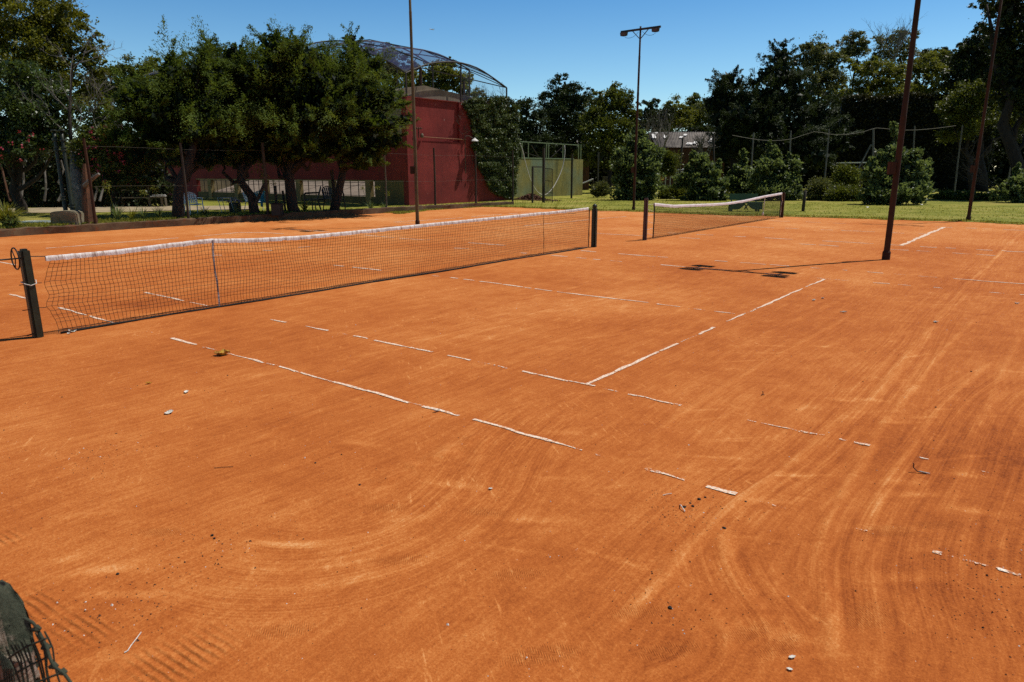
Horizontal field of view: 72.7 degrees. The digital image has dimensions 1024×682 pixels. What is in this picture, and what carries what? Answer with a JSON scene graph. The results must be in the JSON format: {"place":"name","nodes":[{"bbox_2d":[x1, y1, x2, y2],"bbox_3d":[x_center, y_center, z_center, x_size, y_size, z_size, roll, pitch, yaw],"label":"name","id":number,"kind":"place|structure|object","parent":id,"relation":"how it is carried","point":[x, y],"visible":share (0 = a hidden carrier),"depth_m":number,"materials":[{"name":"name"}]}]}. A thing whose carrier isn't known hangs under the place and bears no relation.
{"place":"outdoors","nodes":[
{"label":"outdoors","id":0,"kind":"place"},
{"bbox_2d":[50,129,67,210],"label":"iron column","id":1,"kind":"structure","parent":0,"point":[56,148],"depth_m":24.59,"materials":[{"name":"metal"}]},
{"bbox_2d":[1,206,258,212],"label":"path","id":2,"kind":"structure","parent":0,"point":[53,209],"depth_m":33.45,"materials":[{"name":"concrete"}]},
{"bbox_2d":[118,187,166,205],"bbox_3d":[-18.830,-7.413,35.637,2.355,1.030,0.837,-2,14,-9],"label":"picnic bench","id":3,"kind":"object","parent":2,"relation":"on","point":[161,200],"visible":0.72,"depth_m":35.53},
{"bbox_2d":[0,196,556,228],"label":"terrace","id":4,"kind":"structure","parent":0,"point":[102,215],"depth_m":36.83,"materials":[{"name":"concrete"}]},
{"bbox_2d":[0,214,24,227],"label":"strap leaf plant","id":5,"kind":"object","parent":4,"relation":"on","point":[11,222],"visible":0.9,"depth_m":21.95,"materials":[{"name":"green plant"}]},
{"bbox_2d":[0,200,37,225],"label":"strap leaf plant","id":6,"kind":"object","parent":4,"relation":"on","point":[6,211],"visible":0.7,"depth_m":22.09,"materials":[{"name":"green plant"}]},
{"bbox_2d":[50,210,83,225],"bbox_3d":[-14.888,-4.131,23.381,0.877,0.500,0.660,-2,14,-6],"label":"concrete block","id":7,"kind":"object","parent":4,"relation":"on","point":[76,217],"depth_m":23.07,"materials":[{"name":"concrete"}]},
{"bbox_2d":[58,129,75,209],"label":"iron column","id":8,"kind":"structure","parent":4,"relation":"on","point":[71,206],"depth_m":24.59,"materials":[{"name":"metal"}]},
{"bbox_2d":[13,27,127,145],"bbox_3d":[-17.818,-9.025,28.820,4.618,7.685,2.567,2,14,10],"label":"broadleaf tree","id":9,"kind":"object","parent":4,"relation":"on","point":[70,134],"visible":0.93,"depth_m":28.38,"materials":[{"name":"green plant"}]},
{"bbox_2d":[70,151,81,210],"bbox_3d":[-17.398,-6.290,27.771,0.582,2.824,1.872,-9,16,-32],"label":"palm stump","id":10,"kind":"object","parent":4,"relation":"on","point":[75,178],"visible":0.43,"depth_m":27.41,"materials":[{"name":"wood"}]},
{"bbox_2d":[102,180,124,219],"bbox_3d":[-13.912,-4.948,24.596,0.999,1.454,1.198,-3,14,-10],"label":"strap leaf plant","id":11,"kind":"object","parent":4,"relation":"on","point":[116,213],"visible":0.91,"depth_m":24.61,"materials":[{"name":"green plant"}]},
{"bbox_2d":[124,189,146,218],"bbox_3d":[-13.641,-4.890,25.104,0.824,1.103,0.959,2,14,8],"label":"strap leaf plant","id":12,"kind":"object","parent":4,"relation":"on","point":[133,215],"visible":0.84,"depth_m":25.16,"materials":[{"name":"green plant"}]},
{"bbox_2d":[150,185,166,217],"bbox_3d":[-13.062,-5.126,25.678,0.942,1.280,0.816,-1,14,-4],"label":"strap leaf plant","id":13,"kind":"object","parent":4,"relation":"on","point":[158,213],"visible":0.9,"depth_m":25.78,"materials":[{"name":"green plant"}]},
{"bbox_2d":[184,192,203,214],"bbox_3d":[-13.331,-5.765,29.094,0.675,0.912,0.644,12,18,40],"label":"garden chair","id":14,"kind":"object","parent":4,"relation":"on","point":[193,198],"visible":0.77,"depth_m":29.21,"materials":[{"name":"white plastic"}]},
{"bbox_2d":[0,201,488,228],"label":"grass","id":15,"kind":"structure","parent":4,"relation":"on","point":[100,220],"depth_m":25.47,"materials":[{"name":"plant"}]},
{"bbox_2d":[227,15,372,211],"bbox_3d":[-8.956,-9.457,29.784,6.028,8.239,7.233,-7,15,-24],"label":"broadleaf tree","id":16,"kind":"object","parent":4,"relation":"on","point":[299,62],"visible":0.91,"depth_m":28.54,"materials":[{"name":"green plant"}]},
{"bbox_2d":[303,186,321,209],"bbox_3d":[-9.367,-6.699,32.704,0.844,1.140,0.805,-5,14,-17],"label":"garden chair","id":17,"kind":"object","parent":4,"relation":"on","point":[317,199],"visible":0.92,"depth_m":32.45,"materials":[{"name":"black plastic"}]},
{"bbox_2d":[321,186,345,208],"bbox_3d":[-8.397,-6.694,32.675,0.844,1.140,0.805,10,17,35],"label":"garden chair","id":18,"kind":"object","parent":4,"relation":"on","point":[328,192],"visible":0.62,"depth_m":32.68,"materials":[{"name":"black plastic"}]},
{"bbox_2d":[304,21,419,209],"bbox_3d":[-7.017,-9.852,31.238,5.666,8.296,6.200,-3,14,-13],"label":"broadleaf tree","id":19,"kind":"object","parent":4,"relation":"on","point":[361,150],"visible":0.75,"depth_m":30.32,"materials":[{"name":"green plant"}]},
{"bbox_2d":[0,207,1023,681],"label":"clay court","id":20,"kind":"object","parent":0,"point":[418,521],"visible":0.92,"depth_m":4.88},
{"bbox_2d":[0,580,40,681],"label":"weathered post","id":21,"kind":"object","parent":20,"relation":"on","point":[15,627],"visible":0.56,"depth_m":1.50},
{"bbox_2d":[0,617,71,681],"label":"old netting","id":22,"kind":"object","parent":21,"relation":"hanging from","point":[6,663],"visible":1,"depth_m":1.38,"materials":[{"name":"fabric"}]},
{"bbox_2d":[31,207,592,333],"bbox_3d":[-1.791,-1.765,13.237,0.117,1.034,12.761,10,17,37],"label":"tennis net","id":23,"kind":"object","parent":20,"relation":"on","point":[153,247],"visible":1,"depth_m":10.97,"materials":[{"name":"fabric"}]},
{"bbox_2d":[2,262,985,471],"bbox_3d":[-4.104,-0.457,10.032,18.382,0.013,0.116,10,17,36],"label":"singles line","id":24,"kind":"object","parent":20,"relation":"on","point":[522,371],"visible":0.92,"depth_m":6.83,"materials":[{"name":"paint"}]},
{"bbox_2d":[3,271,1023,677],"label":"clay crumbs","id":25,"kind":"object","parent":20,"relation":"on","point":[599,557],"visible":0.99,"depth_m":3.54,"materials":[{"name":"orange soil"}]},
{"bbox_2d":[9,294,1020,575],"bbox_3d":[-2.831,0.184,7.404,13.450,0.011,0.108,10,17,36],"label":"sideline","id":26,"kind":"object","parent":20,"relation":"on","point":[477,420],"visible":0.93,"depth_m":5.72,"materials":[{"name":"paint"}]},
{"bbox_2d":[336,265,734,313],"bbox_3d":[-0.306,-1.009,12.281,8.669,0.013,0.221,10,17,37],"label":"line","id":27,"kind":"object","parent":20,"relation":"on","point":[547,290],"visible":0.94,"depth_m":11.54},
{"bbox_2d":[52,275,1019,658],"bbox_3d":[3.144,0.165,7.427,10.483,0.027,13.560,10,17,37],"label":"pale grit","id":28,"kind":"object","parent":20,"relation":"on","point":[550,531],"visible":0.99,"depth_m":3.56,"materials":[{"name":"beige stone"}]},
{"bbox_2d":[586,279,824,383],"bbox_3d":[3.197,-0.366,9.617,0.070,0.011,8.158,10,17,37],"label":"service line","id":29,"kind":"object","parent":20,"relation":"on","point":[621,368],"visible":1,"depth_m":7.68,"materials":[{"name":"paint"}]},
{"bbox_2d":[647,193,782,237],"bbox_3d":[7.592,-4.559,24.584,0.099,1.045,12.211,10,17,37],"label":"tennis net","id":30,"kind":"object","parent":20,"relation":"on","point":[716,204],"visible":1,"depth_m":23.71,"materials":[{"name":"black fabric"}]},
{"bbox_2d":[1,0,1022,166],"label":"sky","id":31,"kind":"structure","parent":0,"point":[522,44],"materials":[{"name":"blue"}]},
{"bbox_2d":[374,184,1023,223],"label":"lawn","id":32,"kind":"structure","parent":0,"point":[587,196],"depth_m":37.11,"materials":[{"name":"plant"}]},
{"bbox_2d":[514,193,576,200],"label":"leaf pile","id":33,"kind":"object","parent":32,"relation":"on","point":[527,197],"visible":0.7,"depth_m":47.07,"materials":[{"name":"brown plant"}]},
{"bbox_2d":[590,179,613,197],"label":"bush","id":34,"kind":"object","parent":32,"relation":"on","point":[598,188],"visible":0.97,"depth_m":50.72,"materials":[{"name":"green plant"}]},
{"bbox_2d":[638,107,681,177],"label":"tree","id":35,"kind":"object","parent":32,"relation":"on","point":[665,133],"visible":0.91,"depth_m":65.12,"materials":[{"name":"plant"}]},
{"bbox_2d":[655,148,683,177],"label":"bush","id":36,"kind":"object","parent":32,"relation":"on","point":[669,164],"visible":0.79,"depth_m":55.59,"materials":[{"name":"green plant"}]},
{"bbox_2d":[684,131,721,154],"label":"bare tree","id":37,"kind":"object","parent":32,"relation":"on","point":[701,143],"visible":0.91,"depth_m":65.42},
{"bbox_2d":[728,194,763,210],"bbox_3d":[11.256,-6.667,33.667,1.680,0.880,0.570,0,14,2],"label":"court bench","id":38,"kind":"object","parent":32,"relation":"on","point":[740,197],"visible":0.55,"depth_m":33.78,"materials":[{"name":"green paint"}]},
{"bbox_2d":[829,161,862,187],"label":"bush","id":39,"kind":"object","parent":32,"relation":"on","point":[848,174],"visible":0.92,"depth_m":49.62,"materials":[{"name":"green plant"}]},
{"bbox_2d":[943,141,1008,199],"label":"bare sapling","id":40,"kind":"object","parent":32,"relation":"on","point":[980,178],"visible":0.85,"depth_m":44.79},
{"label":"ground","id":41,"kind":"structure","parent":0,"visible":0},
{"bbox_2d":[0,247,43,337],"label":"net post","id":42,"kind":"object","parent":41,"relation":"on","point":[27,273],"visible":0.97,"depth_m":8.24,"materials":[{"name":"metal"}]},
{"bbox_2d":[0,46,89,211],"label":"broadleaf tree","id":43,"kind":"object","parent":41,"relation":"on","point":[17,116],"visible":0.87,"depth_m":28.56,"materials":[{"name":"green plant"}]},
{"bbox_2d":[0,0,117,123],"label":"broadleaf tree","id":44,"kind":"object","parent":41,"relation":"on","point":[51,20],"visible":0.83,"depth_m":37.32,"materials":[{"name":"green plant"}]},
{"bbox_2d":[0,120,157,215],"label":"oleander","id":45,"kind":"object","parent":41,"relation":"on","point":[109,163],"visible":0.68,"depth_m":27.59,"materials":[{"name":"green plant"}]},
{"bbox_2d":[0,124,173,207],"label":"evergreen hedge","id":46,"kind":"object","parent":41,"relation":"on","point":[44,190],"visible":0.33,"depth_m":35.50,"materials":[{"name":"green plant"}]},
{"bbox_2d":[82,138,96,223],"bbox_3d":[-14.073,-5.147,23.244,0.119,3.117,0.102,-8,16,-29],"label":"fence post","id":47,"kind":"object","parent":41,"relation":"on","point":[90,182],"visible":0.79,"depth_m":23.18,"materials":[{"name":"paint"}]},
{"bbox_2d":[81,164,99,223],"bbox_3d":[-14.352,-4.832,23.572,1.069,2.287,0.654,10,17,37],"label":"tree stump","id":48,"kind":"object","parent":41,"relation":"on","point":[87,207],"visible":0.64,"depth_m":23.60,"materials":[{"name":"wood"}]},
{"bbox_2d":[74,51,184,137],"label":"broadleaf tree","id":49,"kind":"object","parent":41,"relation":"on","point":[128,70],"visible":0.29,"depth_m":58.83,"materials":[{"name":"green plant"}]},
{"bbox_2d":[88,14,243,217],"bbox_3d":[-13.310,-8.596,27.814,6.102,7.568,6.093,-1,14,-3],"label":"broadleaf tree","id":50,"kind":"object","parent":41,"relation":"on","point":[159,122],"visible":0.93,"depth_m":26.66,"materials":[{"name":"green plant"}]},
{"bbox_2d":[179,143,189,217],"bbox_3d":[-12.088,-5.736,25.739,0.110,3.071,0.092,-8,16,-29],"label":"fence post","id":51,"kind":"object","parent":41,"relation":"on","point":[185,184],"visible":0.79,"depth_m":25.68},
{"bbox_2d":[174,15,306,214],"bbox_3d":[-11.148,-9.309,29.272,6.140,8.244,7.228,-10,17,-34],"label":"broadleaf tree","id":52,"kind":"object","parent":41,"relation":"on","point":[248,146],"visible":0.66,"depth_m":28.21,"materials":[{"name":"green plant"}]},
{"bbox_2d":[0,201,513,236],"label":"kerb","id":53,"kind":"structure","parent":41,"relation":"on","point":[26,231],"depth_m":26.49,"materials":[{"name":"concrete"}]},
{"bbox_2d":[270,203,283,214],"bbox_3d":[-9.616,-5.402,28.527,0.450,0.489,0.452,0,14,-1],"label":"planter","id":54,"kind":"object","parent":53,"relation":"on","point":[277,208],"visible":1,"depth_m":28.34,"materials":[{"name":"black plastic"}]},
{"bbox_2d":[92,146,496,186],"bbox_3d":[-9.472,-6.626,29.002,0.007,2.503,31.050,10,17,37],"label":"wire fence","id":55,"kind":"object","parent":53,"relation":"on","point":[271,150],"visible":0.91,"depth_m":32.10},
{"bbox_2d":[261,143,269,213],"bbox_3d":[-10.021,-6.419,28.318,0.139,3.169,0.122,-8,16,-29],"label":"fence post","id":56,"kind":"object","parent":41,"relation":"on","point":[265,181],"visible":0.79,"depth_m":28.25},
{"bbox_2d":[155,85,511,205],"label":"pelota building","id":57,"kind":"structure","parent":41,"relation":"on","point":[438,127],"depth_m":42.27,"materials":[{"name":"red paint"}]},
{"bbox_2d":[142,39,506,101],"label":"roof cage","id":58,"kind":"object","parent":57,"relation":"on","point":[461,66],"visible":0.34,"depth_m":43.42,"materials":[{"name":"metal"}]},
{"bbox_2d":[454,83,521,199],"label":"climbing ivy","id":59,"kind":"object","parent":57,"relation":"attached to","point":[494,136],"visible":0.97,"depth_m":44.89,"materials":[{"name":"green plant"}]},
{"bbox_2d":[363,42,420,88],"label":"broadleaf tree","id":60,"kind":"object","parent":41,"relation":"on","point":[404,57],"visible":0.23,"depth_m":65.27,"materials":[{"name":"green plant"}]},
{"bbox_2d":[409,0,419,224],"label":"floodlight pole","id":61,"kind":"object","parent":41,"relation":"on","point":[413,170],"visible":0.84,"depth_m":24.69,"materials":[{"name":"metal"}]},
{"bbox_2d":[433,148,435,204],"bbox_3d":[-3.986,-8.293,35.877,0.119,3.203,0.102,-8,16,-29],"label":"fence post","id":62,"kind":"object","parent":41,"relation":"on","point":[434,176],"visible":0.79,"depth_m":35.81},
{"bbox_2d":[399,56,486,97],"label":"broadleaf tree","id":63,"kind":"object","parent":41,"relation":"on","point":[444,82],"visible":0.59,"depth_m":61.39,"materials":[{"name":"green plant"}]},
{"bbox_2d":[474,151,476,202],"bbox_3d":[-2.005,-8.862,38.370,0.119,3.117,0.102,-8,16,-29],"label":"fence post","id":64,"kind":"object","parent":41,"relation":"on","point":[475,178],"visible":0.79,"depth_m":38.34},
{"bbox_2d":[512,150,513,200],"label":"fence post","id":65,"kind":"object","parent":41,"relation":"on","point":[512,175],"visible":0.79,"depth_m":40.85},
{"bbox_2d":[510,96,561,157],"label":"broadleaf tree","id":66,"kind":"object","parent":41,"relation":"on","point":[528,127],"visible":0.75,"depth_m":65.49,"materials":[{"name":"green plant"}]},
{"bbox_2d":[531,148,552,202],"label":"gate","id":67,"kind":"structure","parent":41,"relation":"on","point":[543,177],"depth_m":43.25,"materials":[{"name":"metal"}]},
{"bbox_2d":[514,141,582,197],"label":"practice wall","id":68,"kind":"structure","parent":41,"relation":"on","point":[562,186],"depth_m":54.16,"materials":[{"name":"metal"}]},
{"bbox_2d":[531,72,598,157],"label":"broadleaf tree","id":69,"kind":"object","parent":41,"relation":"on","point":[566,103],"visible":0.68,"depth_m":67.20,"materials":[{"name":"green plant"}]},
{"bbox_2d":[571,140,588,189],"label":"white roofed shed","id":70,"kind":"structure","parent":41,"relation":"on","point":[585,186],"depth_m":72.71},
{"bbox_2d":[591,204,597,246],"bbox_3d":[2.142,-2.908,18.143,0.130,1.310,0.130,10,17,37],"label":"net post","id":71,"kind":"object","parent":41,"relation":"on","point":[594,227],"visible":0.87,"depth_m":18.08,"materials":[{"name":"metal"}]},
{"bbox_2d":[570,80,644,192],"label":"broadleaf tree","id":72,"kind":"object","parent":41,"relation":"on","point":[600,116],"visible":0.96,"depth_m":61.44,"materials":[{"name":"green plant"}]},
{"bbox_2d":[601,125,667,200],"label":"bush","id":73,"kind":"object","parent":41,"relation":"on","point":[649,164],"visible":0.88,"depth_m":46.55,"materials":[{"name":"green plant"}]},
{"bbox_2d":[620,25,660,209],"bbox_3d":[6.055,-10.596,33.895,2.080,8.770,0.269,10,17,37],"label":"floodlight pole","id":74,"kind":"object","parent":41,"relation":"on","point":[623,33],"visible":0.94,"depth_m":33.56,"materials":[{"name":"metal"}]},
{"bbox_2d":[642,198,648,239],"bbox_3d":[3.804,-3.374,19.868,0.110,1.390,0.110,10,17,37],"label":"net post","id":75,"kind":"object","parent":41,"relation":"on","point":[645,217],"visible":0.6,"depth_m":19.81,"materials":[{"name":"brown metal"}]},
{"bbox_2d":[631,98,676,131],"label":"broadleaf tree","id":76,"kind":"object","parent":41,"relation":"on","point":[649,104],"visible":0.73,"depth_m":98.90,"materials":[{"name":"green plant"}]},
{"bbox_2d":[656,183,687,198],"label":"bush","id":77,"kind":"object","parent":41,"relation":"on","point":[670,193],"visible":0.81,"depth_m":48.63,"materials":[{"name":"green plant"}]},
{"bbox_2d":[653,93,701,131],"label":"broadleaf tree","id":78,"kind":"object","parent":41,"relation":"on","point":[683,116],"visible":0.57,"depth_m":102.61,"materials":[{"name":"green plant"}]},
{"bbox_2d":[647,132,723,188],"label":"ruined shed","id":79,"kind":"structure","parent":41,"relation":"on","point":[674,141],"depth_m":73.01,"materials":[{"name":"metal"}]},
{"bbox_2d":[519,86,857,188],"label":"back thicket","id":80,"kind":"object","parent":41,"relation":"on","point":[808,175],"visible":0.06,"depth_m":79.12,"materials":[{"name":"green plant"}]},
{"bbox_2d":[684,92,714,126],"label":"broadleaf tree","id":81,"kind":"object","parent":41,"relation":"on","point":[689,101],"visible":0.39,"depth_m":106.79,"materials":[{"name":"green plant"}]},
{"bbox_2d":[670,149,729,200],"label":"bush","id":82,"kind":"object","parent":41,"relation":"on","point":[703,181],"visible":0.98,"depth_m":45.69,"materials":[{"name":"green plant"}]},
{"bbox_2d":[692,65,762,170],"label":"broadleaf tree","id":83,"kind":"object","parent":41,"relation":"on","point":[719,99],"visible":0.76,"depth_m":65.36,"materials":[{"name":"green plant"}]},
{"bbox_2d":[721,182,742,199],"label":"weed clump","id":84,"kind":"object","parent":41,"relation":"on","point":[729,191],"visible":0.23,"depth_m":47.61,"materials":[{"name":"green plant"}]},
{"bbox_2d":[722,148,758,193],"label":"bush","id":85,"kind":"object","parent":41,"relation":"on","point":[738,180],"visible":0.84,"depth_m":47.74,"materials":[{"name":"green plant"}]},
{"bbox_2d":[751,133,753,165],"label":"ball stop pole","id":86,"kind":"object","parent":41,"relation":"on","point":[752,149],"visible":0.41,"depth_m":51.96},
{"bbox_2d":[733,125,955,140],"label":"slack cable","id":87,"kind":"object","parent":86,"relation":"hanging from","point":[833,134],"visible":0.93,"depth_m":51.79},
{"bbox_2d":[743,139,803,200],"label":"bush","id":88,"kind":"object","parent":41,"relation":"on","point":[772,172],"visible":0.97,"depth_m":45.60,"materials":[{"name":"green plant"}]},
{"bbox_2d":[720,38,863,175],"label":"broadleaf tree","id":89,"kind":"object","parent":41,"relation":"on","point":[775,119],"visible":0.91,"depth_m":63.00,"materials":[{"name":"green plant"}]},
{"bbox_2d":[802,175,835,200],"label":"bush","id":90,"kind":"object","parent":41,"relation":"on","point":[816,186],"visible":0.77,"depth_m":45.65,"materials":[{"name":"green plant"}]},
{"bbox_2d":[791,31,852,98],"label":"broadleaf tree","id":91,"kind":"object","parent":41,"relation":"on","point":[817,55],"visible":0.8,"depth_m":87.00,"materials":[{"name":"green plant"}]},
{"bbox_2d":[817,181,864,201],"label":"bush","id":92,"kind":"object","parent":41,"relation":"on","point":[837,192],"visible":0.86,"depth_m":44.59,"materials":[{"name":"green plant"}]},
{"bbox_2d":[835,29,872,93],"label":"broadleaf tree","id":93,"kind":"object","parent":41,"relation":"on","point":[852,47],"visible":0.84,"depth_m":89.43,"materials":[{"name":"green plant"}]},
{"bbox_2d":[858,128,876,167],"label":"ball stop pole","id":94,"kind":"object","parent":41,"relation":"on","point":[873,149],"visible":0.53,"depth_m":51.95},
{"bbox_2d":[820,48,954,103],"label":"broadleaf tree","id":95,"kind":"object","parent":41,"relation":"on","point":[881,83],"visible":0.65,"depth_m":82.91,"materials":[{"name":"green plant"}]},
{"bbox_2d":[863,16,922,80],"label":"broadleaf tree","id":96,"kind":"object","parent":41,"relation":"on","point":[898,44],"visible":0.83,"depth_m":91.05,"materials":[{"name":"green plant"}]},
{"bbox_2d":[853,121,937,204],"bbox_3d":[22.048,-9.906,39.513,4.626,5.116,3.123,1,14,6],"label":"bush","id":97,"kind":"object","parent":41,"relation":"on","point":[915,184],"visible":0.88,"depth_m":39.63,"materials":[{"name":"green plant"}]},
{"bbox_2d":[882,0,920,259],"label":"floodlight pole","id":98,"kind":"object","parent":41,"relation":"on","point":[893,168],"visible":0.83,"depth_m":14.91,"materials":[{"name":"metal"}]},
{"bbox_2d":[833,90,992,190],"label":"clipped hedge","id":99,"kind":"object","parent":41,"relation":"on","point":[869,112],"visible":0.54,"depth_m":68.35,"materials":[{"name":"green plant"}]},
{"bbox_2d":[917,46,956,92],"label":"broadleaf tree","id":100,"kind":"object","parent":41,"relation":"on","point":[943,61],"visible":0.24,"depth_m":98.90,"materials":[{"name":"green plant"}]},
{"bbox_2d":[931,188,978,199],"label":"weed clump","id":101,"kind":"object","parent":41,"relation":"on","point":[947,194],"visible":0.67,"depth_m":46.58,"materials":[{"name":"green plant"}]},
{"bbox_2d":[954,125,962,190],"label":"ball stop pole","id":102,"kind":"object","parent":41,"relation":"on","point":[958,158],"visible":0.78,"depth_m":51.95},
{"bbox_2d":[956,190,990,200],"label":"weed clump","id":103,"kind":"object","parent":41,"relation":"on","point":[981,196],"visible":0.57,"depth_m":45.58,"materials":[{"name":"green plant"}]},
{"bbox_2d":[931,21,1017,190],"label":"broadleaf tree","id":104,"kind":"object","parent":41,"relation":"on","point":[966,60],"visible":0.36,"depth_m":65.59,"materials":[{"name":"green plant"}]},
{"bbox_2d":[933,77,1023,191],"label":"broadleaf tree","id":105,"kind":"object","parent":41,"relation":"on","point":[964,104],"visible":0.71,"depth_m":56.65,"materials":[{"name":"green plant"}]},
{"bbox_2d":[966,0,1002,219],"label":"floodlight pole","id":106,"kind":"object","parent":41,"relation":"on","point":[973,169],"visible":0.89,"depth_m":26.24,"materials":[{"name":"metal"}]},
{"bbox_2d":[966,0,1023,174],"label":"broadleaf tree","id":107,"kind":"object","parent":41,"relation":"on","point":[1007,77],"visible":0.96,"depth_m":45.70,"materials":[{"name":"green plant"}]},
{"bbox_2d":[986,122,1023,187],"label":"shrub","id":108,"kind":"object","parent":41,"relation":"on","point":[998,157],"visible":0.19,"depth_m":76.57,"materials":[{"name":"green plant"}]},
{"bbox_2d":[987,162,1023,202],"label":"bush","id":109,"kind":"object","parent":41,"relation":"on","point":[1012,189],"visible":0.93,"depth_m":41.78,"materials":[{"name":"green plant"}]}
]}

